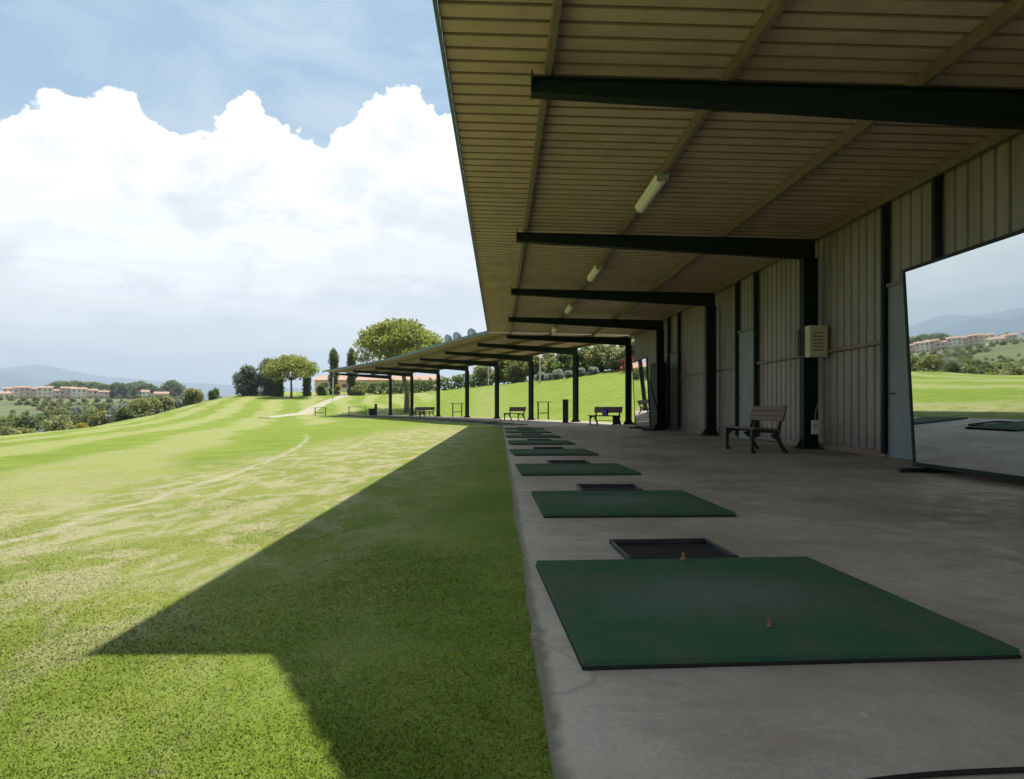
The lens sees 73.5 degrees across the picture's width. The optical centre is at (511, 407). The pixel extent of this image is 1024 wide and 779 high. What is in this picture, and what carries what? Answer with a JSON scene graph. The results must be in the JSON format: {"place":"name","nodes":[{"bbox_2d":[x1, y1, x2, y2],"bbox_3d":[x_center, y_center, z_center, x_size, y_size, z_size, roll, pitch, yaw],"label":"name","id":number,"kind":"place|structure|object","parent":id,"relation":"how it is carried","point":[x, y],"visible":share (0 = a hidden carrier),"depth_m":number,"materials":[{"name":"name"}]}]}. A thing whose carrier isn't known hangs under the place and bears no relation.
{"place":"outdoors","nodes":[
{"label":"outdoors","id":0,"kind":"place"},
{"bbox_2d":[0,371,229,399],"bbox_3d":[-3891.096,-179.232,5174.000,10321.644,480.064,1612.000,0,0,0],"label":"hills","id":1,"kind":"structure","parent":0,"point":[10,379],"depth_m":4998.56,"materials":[{"name":"blue"}]},
{"bbox_2d":[0,364,314,395],"bbox_3d":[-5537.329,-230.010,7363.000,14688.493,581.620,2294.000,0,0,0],"label":"hills","id":2,"kind":"structure","parent":0,"point":[46,371],"depth_m":7155.01,"materials":[{"name":"blue"}]},
{"bbox_2d":[260,394,347,417],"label":"path","id":3,"kind":"structure","parent":0,"point":[310,410],"depth_m":74.48,"materials":[{"name":"beige sand"}]},
{"bbox_2d":[0,0,618,388],"label":"sky","id":4,"kind":"structure","parent":0,"point":[192,191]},
{"bbox_2d":[0,370,633,778],"bbox_3d":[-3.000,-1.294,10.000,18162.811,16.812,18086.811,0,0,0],"label":"lawn","id":5,"kind":"structure","parent":0,"point":[330,440],"depth_m":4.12,"materials":[{"name":"green plant"}]},
{"bbox_2d":[0,390,13,398],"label":"house","id":6,"kind":"structure","parent":5,"relation":"on","point":[5,394],"depth_m":427.79,"materials":[{"name":"paint"}]},
{"bbox_2d":[0,425,21,435],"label":"bush","id":7,"kind":"object","parent":5,"relation":"on","point":[8,430],"visible":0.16,"depth_m":88.42,"materials":[{"name":"green plant"}]},
{"bbox_2d":[2,387,19,398],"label":"terraced house","id":8,"kind":"structure","parent":5,"relation":"on","point":[15,390],"depth_m":447.29,"materials":[{"name":"paint"}]},
{"bbox_2d":[14,385,30,398],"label":"terraced house","id":9,"kind":"structure","parent":5,"relation":"on","point":[24,391],"depth_m":450.90,"materials":[{"name":"paint"}]},
{"bbox_2d":[3,411,44,430],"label":"bush","id":10,"kind":"object","parent":5,"relation":"on","point":[29,422],"visible":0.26,"depth_m":93.78,"materials":[{"name":"green plant"}]},
{"bbox_2d":[13,427,35,433],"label":"bush","id":11,"kind":"object","parent":5,"relation":"on","point":[23,430],"visible":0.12,"depth_m":92.06,"materials":[{"name":"green plant"}]},
{"bbox_2d":[29,387,36,398],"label":"terraced house","id":12,"kind":"structure","parent":5,"relation":"on","point":[33,391],"depth_m":453.98,"materials":[{"name":"paint"}]},
{"bbox_2d":[36,385,53,398],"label":"terraced house","id":13,"kind":"structure","parent":5,"relation":"on","point":[43,392],"depth_m":446.35,"materials":[{"name":"paint"}]},
{"bbox_2d":[45,381,61,388],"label":"tree","id":14,"kind":"object","parent":5,"relation":"on","point":[56,385],"visible":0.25,"depth_m":496.96,"materials":[{"name":"green plant"}]},
{"bbox_2d":[35,411,72,422],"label":"bush","id":15,"kind":"object","parent":5,"relation":"on","point":[48,417],"visible":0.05,"depth_m":99.92,"materials":[{"name":"green plant"}]},
{"bbox_2d":[52,388,65,398],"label":"terraced house","id":16,"kind":"structure","parent":5,"relation":"on","point":[57,393],"depth_m":450.61,"materials":[{"name":"paint"}]},
{"bbox_2d":[38,413,81,431],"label":"bush","id":17,"kind":"object","parent":5,"relation":"on","point":[58,422],"visible":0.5,"depth_m":79.08,"materials":[{"name":"green plant"}]},
{"bbox_2d":[52,408,70,414],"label":"bush","id":18,"kind":"object","parent":5,"relation":"on","point":[57,411],"visible":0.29,"depth_m":189.33,"materials":[{"name":"green plant"}]},
{"bbox_2d":[60,386,72,398],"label":"terraced house","id":19,"kind":"structure","parent":5,"relation":"on","point":[67,394],"depth_m":453.89,"materials":[{"name":"paint"}]},
{"bbox_2d":[68,412,82,425],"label":"bush","id":20,"kind":"object","parent":5,"relation":"on","point":[77,419],"visible":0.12,"depth_m":102.64,"materials":[{"name":"green plant"}]},
{"bbox_2d":[69,405,82,414],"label":"bush","id":21,"kind":"object","parent":5,"relation":"on","point":[74,410],"visible":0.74,"depth_m":211.63,"materials":[{"name":"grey plant"}]},
{"bbox_2d":[66,381,86,387],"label":"tree","id":22,"kind":"object","parent":5,"relation":"on","point":[79,384],"visible":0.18,"depth_m":490.80,"materials":[{"name":"green plant"}]},
{"bbox_2d":[70,386,86,398],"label":"terraced house","id":23,"kind":"structure","parent":5,"relation":"on","point":[77,392],"depth_m":446.32,"materials":[{"name":"paint"}]},
{"bbox_2d":[84,388,98,398],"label":"terraced house","id":24,"kind":"structure","parent":5,"relation":"on","point":[91,393],"depth_m":450.57,"materials":[{"name":"paint"}]},
{"bbox_2d":[83,381,99,388],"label":"tree","id":25,"kind":"object","parent":5,"relation":"on","point":[92,385],"visible":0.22,"depth_m":488.36,"materials":[{"name":"green plant"}]},
{"bbox_2d":[81,406,104,425],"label":"bush","id":26,"kind":"object","parent":5,"relation":"on","point":[84,419],"visible":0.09,"depth_m":101.02,"materials":[{"name":"green plant"}]},
{"bbox_2d":[86,410,111,426],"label":"bush","id":27,"kind":"object","parent":5,"relation":"on","point":[98,418],"visible":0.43,"depth_m":88.79,"materials":[{"name":"green plant"}]},
{"bbox_2d":[95,389,109,398],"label":"terraced house","id":28,"kind":"structure","parent":5,"relation":"on","point":[103,394],"depth_m":454.77,"materials":[{"name":"paint"}]},
{"bbox_2d":[96,383,109,394],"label":"tree","id":29,"kind":"object","parent":5,"relation":"on","point":[103,386],"visible":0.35,"depth_m":473.80,"materials":[{"name":"green plant"}]},
{"bbox_2d":[110,381,119,398],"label":"tree","id":30,"kind":"object","parent":5,"relation":"on","point":[114,385],"visible":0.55,"depth_m":484.52,"materials":[{"name":"green plant"}]},
{"bbox_2d":[105,403,131,422],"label":"bush","id":31,"kind":"object","parent":5,"relation":"on","point":[112,410],"visible":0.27,"depth_m":84.99,"materials":[{"name":"grey plant"}]},
{"bbox_2d":[115,382,129,398],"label":"tree","id":32,"kind":"object","parent":5,"relation":"on","point":[122,390],"visible":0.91,"depth_m":477.83,"materials":[{"name":"green plant"}]},
{"bbox_2d":[110,406,140,421],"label":"bush","id":33,"kind":"object","parent":5,"relation":"on","point":[122,413],"visible":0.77,"depth_m":79.36,"materials":[{"name":"green plant"}]},
{"bbox_2d":[128,386,140,398],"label":"tree","id":34,"kind":"object","parent":5,"relation":"on","point":[133,392],"visible":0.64,"depth_m":470.56,"materials":[{"name":"green plant"}]},
{"bbox_2d":[127,397,154,416],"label":"bush","id":35,"kind":"object","parent":5,"relation":"on","point":[141,406],"visible":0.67,"depth_m":83.42,"materials":[{"name":"green plant"}]},
{"bbox_2d":[137,383,148,394],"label":"tree","id":36,"kind":"object","parent":5,"relation":"on","point":[144,386],"visible":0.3,"depth_m":472.73,"materials":[{"name":"green plant"}]},
{"bbox_2d":[141,390,153,397],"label":"house","id":37,"kind":"structure","parent":5,"relation":"on","point":[144,393],"depth_m":465.79,"materials":[{"name":"paint"}]},
{"bbox_2d":[149,385,159,397],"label":"tree","id":38,"kind":"object","parent":5,"relation":"on","point":[154,388],"visible":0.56,"depth_m":467.52,"materials":[{"name":"green plant"}]},
{"bbox_2d":[148,397,163,414],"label":"bush","id":39,"kind":"object","parent":5,"relation":"on","point":[157,409],"visible":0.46,"depth_m":89.87,"materials":[{"name":"green plant"}]},
{"bbox_2d":[156,394,175,411],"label":"bush","id":40,"kind":"object","parent":5,"relation":"on","point":[167,401],"visible":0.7,"depth_m":91.55,"materials":[{"name":"green plant"}]},
{"bbox_2d":[158,379,185,398],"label":"tree","id":41,"kind":"object","parent":5,"relation":"on","point":[174,388],"visible":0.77,"depth_m":468.30,"materials":[{"name":"green plant"}]},
{"bbox_2d":[174,398,184,407],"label":"bush","id":42,"kind":"object","parent":5,"relation":"on","point":[178,403],"visible":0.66,"depth_m":96.51,"materials":[{"name":"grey plant"}]},
{"bbox_2d":[182,388,206,406],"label":"bush","id":43,"kind":"object","parent":5,"relation":"on","point":[192,396],"visible":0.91,"depth_m":97.24,"materials":[{"name":"green plant"}]},
{"bbox_2d":[206,387,219,399],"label":"bush","id":44,"kind":"object","parent":5,"relation":"on","point":[213,394],"visible":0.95,"depth_m":103.48,"materials":[{"name":"green plant"}]},
{"bbox_2d":[232,364,260,395],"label":"cedar tree","id":45,"kind":"object","parent":5,"relation":"on","point":[244,382],"visible":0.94,"depth_m":98.60,"materials":[{"name":"green plant"}]},
{"bbox_2d":[253,358,284,395],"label":"cedar tree","id":46,"kind":"object","parent":5,"relation":"on","point":[265,383],"visible":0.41,"depth_m":98.22,"materials":[{"name":"green plant"}]},
{"bbox_2d":[271,379,284,395],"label":"hedge column","id":47,"kind":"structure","parent":5,"relation":"on","point":[278,387],"depth_m":96.60,"materials":[{"name":"green plant"}]},
{"bbox_2d":[262,354,319,397],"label":"umbrella pine","id":48,"kind":"object","parent":5,"relation":"on","point":[303,367],"visible":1,"depth_m":93.59,"materials":[{"name":"green plant"}]},
{"bbox_2d":[302,377,311,395],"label":"hedge column","id":49,"kind":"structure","parent":5,"relation":"on","point":[306,386],"depth_m":98.61,"materials":[{"name":"green plant"}]},
{"bbox_2d":[316,384,327,395],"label":"shrub","id":50,"kind":"object","parent":5,"relation":"on","point":[320,389],"visible":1,"depth_m":100.61,"materials":[{"name":"green plant"}]},
{"bbox_2d":[327,347,339,394],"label":"cypress","id":51,"kind":"object","parent":5,"relation":"on","point":[333,359],"visible":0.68,"depth_m":103.61,"materials":[{"name":"green plant"}]},
{"bbox_2d":[331,384,340,394],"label":"shrub","id":52,"kind":"object","parent":5,"relation":"on","point":[337,389],"visible":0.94,"depth_m":101.71,"materials":[{"name":"green plant"}]},
{"bbox_2d":[346,347,357,394],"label":"cypress","id":53,"kind":"object","parent":5,"relation":"on","point":[351,381],"visible":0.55,"depth_m":103.67,"materials":[{"name":"green plant"}]},
{"bbox_2d":[350,384,365,395],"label":"shrub","id":54,"kind":"object","parent":5,"relation":"on","point":[357,389],"visible":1,"depth_m":102.05,"materials":[{"name":"green plant"}]},
{"bbox_2d":[312,375,440,391],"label":"villa","id":55,"kind":"object","parent":5,"relation":"on","point":[323,379],"visible":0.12,"depth_m":132.00,"materials":[{"name":"paint"}]},
{"bbox_2d":[352,317,443,412],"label":"umbrella pine","id":56,"kind":"object","parent":5,"relation":"on","point":[394,337],"visible":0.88,"depth_m":73.19,"materials":[{"name":"green plant"}]},
{"bbox_2d":[357,373,485,393],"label":"hedge","id":57,"kind":"object","parent":5,"relation":"on","point":[430,383],"visible":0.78,"depth_m":104.88,"materials":[{"name":"green plant"}]},
{"bbox_2d":[472,365,494,385],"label":"olive tree","id":58,"kind":"object","parent":5,"relation":"on","point":[479,372],"visible":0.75,"depth_m":98.59,"materials":[{"name":"green plant"}]},
{"bbox_2d":[493,360,509,383],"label":"olive tree","id":59,"kind":"object","parent":5,"relation":"on","point":[502,364],"visible":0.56,"depth_m":97.27,"materials":[{"name":"green plant"}]},
{"bbox_2d":[502,360,525,383],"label":"olive tree","id":60,"kind":"object","parent":5,"relation":"on","point":[515,373],"visible":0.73,"depth_m":94.61,"materials":[{"name":"green plant"}]},
{"bbox_2d":[522,355,546,375],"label":"olive tree","id":61,"kind":"object","parent":5,"relation":"on","point":[536,364],"visible":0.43,"depth_m":92.23,"materials":[{"name":"green plant"}]},
{"bbox_2d":[534,372,545,380],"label":"grey shrub","id":62,"kind":"object","parent":5,"relation":"on","point":[536,377],"visible":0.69,"depth_m":87.41,"materials":[{"name":"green plant"}]},
{"bbox_2d":[541,357,555,377],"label":"olive tree","id":63,"kind":"object","parent":5,"relation":"on","point":[546,368],"visible":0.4,"depth_m":89.30,"materials":[{"name":"green plant"}]},
{"bbox_2d":[541,353,557,360],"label":"olive tree","id":64,"kind":"object","parent":5,"relation":"on","point":[547,356],"visible":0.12,"depth_m":94.95,"materials":[{"name":"green plant"}]},
{"bbox_2d":[551,369,563,379],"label":"grey shrub","id":65,"kind":"object","parent":5,"relation":"on","point":[557,373],"visible":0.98,"depth_m":84.48,"materials":[{"name":"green plant"}]},
{"bbox_2d":[550,354,572,376],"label":"olive tree","id":66,"kind":"object","parent":5,"relation":"on","point":[563,362],"visible":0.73,"depth_m":86.75,"materials":[{"name":"green plant"}]},
{"bbox_2d":[563,370,572,377],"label":"grey shrub","id":67,"kind":"object","parent":5,"relation":"on","point":[568,374],"visible":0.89,"depth_m":82.65,"materials":[{"name":"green plant"}]},
{"bbox_2d":[569,349,588,372],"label":"olive tree","id":68,"kind":"object","parent":5,"relation":"on","point":[582,359],"visible":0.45,"depth_m":84.39,"materials":[{"name":"green plant"}]},
{"bbox_2d":[588,367,599,374],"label":"grey shrub","id":69,"kind":"object","parent":5,"relation":"on","point":[593,370],"visible":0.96,"depth_m":79.86,"materials":[{"name":"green plant"}]},
{"bbox_2d":[584,344,609,371],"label":"olive tree","id":70,"kind":"object","parent":5,"relation":"on","point":[594,358],"visible":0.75,"depth_m":81.62,"materials":[{"name":"green plant"}]},
{"bbox_2d":[600,345,624,370],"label":"olive tree","id":71,"kind":"object","parent":5,"relation":"on","point":[607,363],"visible":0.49,"depth_m":79.58,"materials":[{"name":"green plant"}]},
{"bbox_2d":[610,339,633,366],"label":"olive tree","id":72,"kind":"object","parent":5,"relation":"on","point":[620,354],"visible":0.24,"depth_m":77.03,"materials":[{"name":"green plant"}]},
{"bbox_2d":[330,415,1023,778],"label":"concrete floor","id":73,"kind":"structure","parent":0,"point":[948,545],"depth_m":2.65,"materials":[{"name":"grey concrete"}]},
{"bbox_2d":[410,407,426,416],"bbox_3d":[-8.126,0.383,59.627,1.500,0.834,0.664,0,0,42],"label":"park bench","id":74,"kind":"object","parent":73,"relation":"on","point":[419,408],"visible":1,"depth_m":59.65,"materials":[{"name":"brown wood"}]},
{"bbox_2d":[322,331,628,421],"bbox_3d":[-5.876,-1.407,50.612,7.857,4.414,42.781,0,0,-26],"label":"curved canopy","id":75,"kind":"object","parent":73,"relation":"on","point":[484,348],"visible":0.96,"depth_m":43.22,"materials":[{"name":"metal"}]},
{"bbox_2d":[503,407,525,419],"bbox_3d":[0.177,0.383,42.624,0.664,0.834,1.500,0,0,-42],"label":"park bench","id":76,"kind":"object","parent":73,"relation":"on","point":[523,409],"visible":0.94,"depth_m":42.62,"materials":[{"name":"brown wood"}]},
{"bbox_2d":[504,428,543,429],"bbox_3d":[0.426,0.781,25.210,1.412,0.036,1.372,0,0,-2],"label":"hitting mat","id":77,"kind":"object","parent":73,"relation":"on","point":[523,428],"visible":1,"depth_m":24.69,"materials":[{"name":"green carpet"}]},
{"bbox_2d":[504,431,551,432],"bbox_3d":[0.496,0.781,21.910,1.412,0.036,1.372,0,0,-4],"label":"hitting mat","id":78,"kind":"object","parent":73,"relation":"on","point":[527,431],"visible":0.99,"depth_m":21.53,"materials":[{"name":"green carpet"}]},
{"bbox_2d":[505,435,560,437],"bbox_3d":[0.545,0.781,18.611,1.412,0.036,1.372,0,0,-3],"label":"hitting mat","id":79,"kind":"object","parent":73,"relation":"on","point":[531,436],"visible":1,"depth_m":18.02,"materials":[{"name":"green carpet"}]},
{"bbox_2d":[507,440,574,444],"bbox_3d":[0.625,0.781,15.312,1.412,0.036,1.372,0,0,-2],"label":"hitting mat","id":80,"kind":"object","parent":73,"relation":"on","point":[538,442],"visible":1,"depth_m":14.95,"materials":[{"name":"green carpet"}]},
{"bbox_2d":[537,402,548,419],"bbox_3d":[2.050,0.212,45.000,1.070,1.175,0.140,0,0,-20],"label":"club rack","id":81,"kind":"object","parent":73,"relation":"on","point":[538,413],"visible":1,"depth_m":44.88,"materials":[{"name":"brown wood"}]},
{"bbox_2d":[533,447,564,448],"bbox_3d":[0.692,0.781,12.944,0.574,0.038,0.476,0,0,-2],"label":"ball tray","id":82,"kind":"object","parent":73,"relation":"on","point":[548,448],"visible":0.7,"depth_m":12.86,"materials":[{"name":"black plastic"}]},
{"bbox_2d":[509,449,598,455],"bbox_3d":[0.694,0.781,12.012,1.412,0.036,1.372,0,0,-4],"label":"hitting mat","id":83,"kind":"object","parent":73,"relation":"on","point":[550,452],"visible":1,"depth_m":11.64,"materials":[{"name":"green carpet"}]},
{"bbox_2d":[562,399,568,422],"bbox_3d":[2.780,0.190,35.600,0.375,1.220,0.375,0,0,0],"label":"ash bin","id":84,"kind":"object","parent":73,"relation":"on","point":[565,410],"visible":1,"depth_m":35.47,"materials":[{"name":"metal"}]},
{"bbox_2d":[546,460,589,462],"bbox_3d":[0.794,0.781,9.665,0.574,0.038,0.476,0,0,-3],"label":"ball tray","id":85,"kind":"object","parent":73,"relation":"on","point":[566,461],"visible":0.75,"depth_m":9.88,"materials":[{"name":"black plastic"}]},
{"bbox_2d":[515,463,640,475],"bbox_3d":[0.783,0.781,8.733,1.412,0.036,1.372,0,0,-3],"label":"hitting mat","id":86,"kind":"object","parent":73,"relation":"on","point":[550,469],"visible":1,"depth_m":8.45,"materials":[{"name":"green carpet"}]},
{"bbox_2d":[588,407,622,424],"bbox_3d":[4.224,0.383,31.027,1.500,0.834,0.664,0,0,42],"label":"park bench","id":87,"kind":"object","parent":73,"relation":"on","point":[610,410],"visible":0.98,"depth_m":31.06,"materials":[{"name":"brown wood"}]},
{"bbox_2d":[577,484,642,490],"bbox_3d":[0.932,0.781,6.597,0.574,0.038,0.476,0,0,0],"label":"ball tray","id":88,"kind":"object","parent":73,"relation":"on","point":[590,487],"visible":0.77,"depth_m":6.76,"materials":[{"name":"black plastic"}]},
{"bbox_2d":[531,490,735,517],"bbox_3d":[0.908,0.781,5.665,1.412,0.036,1.372,0,0,-2],"label":"hitting mat","id":89,"kind":"object","parent":73,"relation":"on","point":[615,503],"visible":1,"depth_m":5.40,"materials":[{"name":"green carpet"}]},
{"bbox_2d":[629,357,663,430],"bbox_3d":[4.798,-0.461,24.588,0.750,2.512,2.530,0,0,-1],"label":"standing mirror","id":90,"kind":"object","parent":73,"relation":"on","point":[641,381],"visible":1,"depth_m":24.31,"materials":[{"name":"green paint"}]},
{"bbox_2d":[649,363,655,427],"bbox_3d":[5.590,-0.477,26.703,0.250,2.544,2.200,0,0,-1],"label":"dark board","id":91,"kind":"object","parent":73,"relation":"on","point":[653,383],"visible":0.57,"depth_m":27.07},
{"bbox_2d":[609,538,738,558],"bbox_3d":[0.865,0.781,3.746,0.574,0.038,0.476,0,0,-4],"label":"ball tray","id":92,"kind":"object","parent":73,"relation":"on","point":[662,548],"visible":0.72,"depth_m":3.81,"materials":[{"name":"black plastic"}]},
{"bbox_2d":[432,0,1023,459],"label":"driving range shelter","id":93,"kind":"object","parent":73,"relation":"on","point":[876,146],"visible":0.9,"depth_m":9.75,"materials":[{"name":"paint"}]},
{"bbox_2d":[565,304,574,313],"bbox_3d":[1.911,-3.256,22.736,0.197,0.119,1.590,0,0,-1],"label":"ceiling light","id":94,"kind":"object","parent":93,"relation":"attached to","point":[569,308],"visible":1,"depth_m":22.47,"materials":[{"name":"white plastic"}]},
{"bbox_2d":[587,265,602,281],"bbox_3d":[2.019,-3.256,16.737,0.197,0.119,1.590,0,0,-1],"label":"ceiling light","id":95,"kind":"object","parent":93,"relation":"attached to","point":[594,272],"visible":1,"depth_m":16.52,"materials":[{"name":"white plastic"}]},
{"bbox_2d":[634,174,668,212],"bbox_3d":[2.131,-3.256,10.538,0.197,0.119,1.590,0,0,-1],"label":"ceiling light","id":96,"kind":"object","parent":93,"relation":"attached to","point":[656,184],"visible":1,"depth_m":10.31,"materials":[{"name":"white plastic"}]},
{"bbox_2d":[669,353,678,429],"bbox_3d":[5.771,-0.578,24.356,0.098,2.750,1.450,0,0,-1],"label":"door","id":97,"kind":"structure","parent":93,"relation":"in","point":[673,357],"depth_m":24.51,"materials":[{"name":"paint"}]},
{"bbox_2d":[738,329,755,438],"bbox_3d":[5.899,-0.578,17.207,0.098,2.750,1.350,0,0,-1],"label":"door","id":98,"kind":"structure","parent":93,"relation":"in","point":[745,338],"depth_m":17.33,"materials":[{"name":"paint"}]},
{"bbox_2d":[798,325,827,357],"bbox_3d":[5.745,-1.250,13.093,0.440,0.600,0.340,0,0,-1],"label":"electrical box","id":99,"kind":"object","parent":93,"relation":"attached to","point":[816,341],"visible":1,"depth_m":12.93,"materials":[{"name":"beige paint"}]},
{"bbox_2d":[815,358,821,419],"bbox_3d":[5.854,-0.350,13.120,0.123,1.182,0.042,0,0,28],"label":"cable","id":100,"kind":"object","parent":99,"relation":"attached to","point":[820,388],"visible":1,"depth_m":13.10,"materials":[{"name":"paint"}]},
{"bbox_2d":[811,420,818,433],"bbox_3d":[5.814,0.380,13.154,0.130,0.270,0.071,0,0,-1],"label":"switch box","id":101,"kind":"object","parent":93,"relation":"attached to","point":[814,426],"visible":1,"depth_m":13.13,"materials":[{"name":"white plastic"}]},
{"bbox_2d":[887,283,912,459],"bbox_3d":[6.023,-0.578,10.358,0.099,2.750,1.350,0,0,-1],"label":"door","id":102,"kind":"structure","parent":93,"relation":"in","point":[899,425],"depth_m":10.71,"materials":[{"name":"paint"}]},
{"bbox_2d":[723,405,787,453],"bbox_3d":[4.446,0.383,12.551,0.664,0.834,1.500,0,0,-2],"label":"park bench","id":103,"kind":"object","parent":73,"relation":"on","point":[769,413],"visible":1,"depth_m":12.25,"materials":[{"name":"wood"}]},
{"bbox_2d":[535,556,1021,669],"bbox_3d":[0.869,0.769,2.814,1.412,0.059,1.372,0,0,-4],"label":"hitting mat","id":104,"kind":"object","parent":73,"relation":"on","point":[612,614],"visible":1,"depth_m":2.50,"materials":[{"name":"green carpet"}]},
{"bbox_2d":[866,767,1023,778],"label":"hose","id":105,"kind":"object","parent":73,"relation":"on","point":[944,773],"visible":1,"depth_m":1.48,"materials":[{"name":"black rubber"}]},
{"bbox_2d":[898,228,1023,481],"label":"standing mirror","id":106,"kind":"object","parent":73,"relation":"on","point":[964,317],"visible":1,"depth_m":7.44,"materials":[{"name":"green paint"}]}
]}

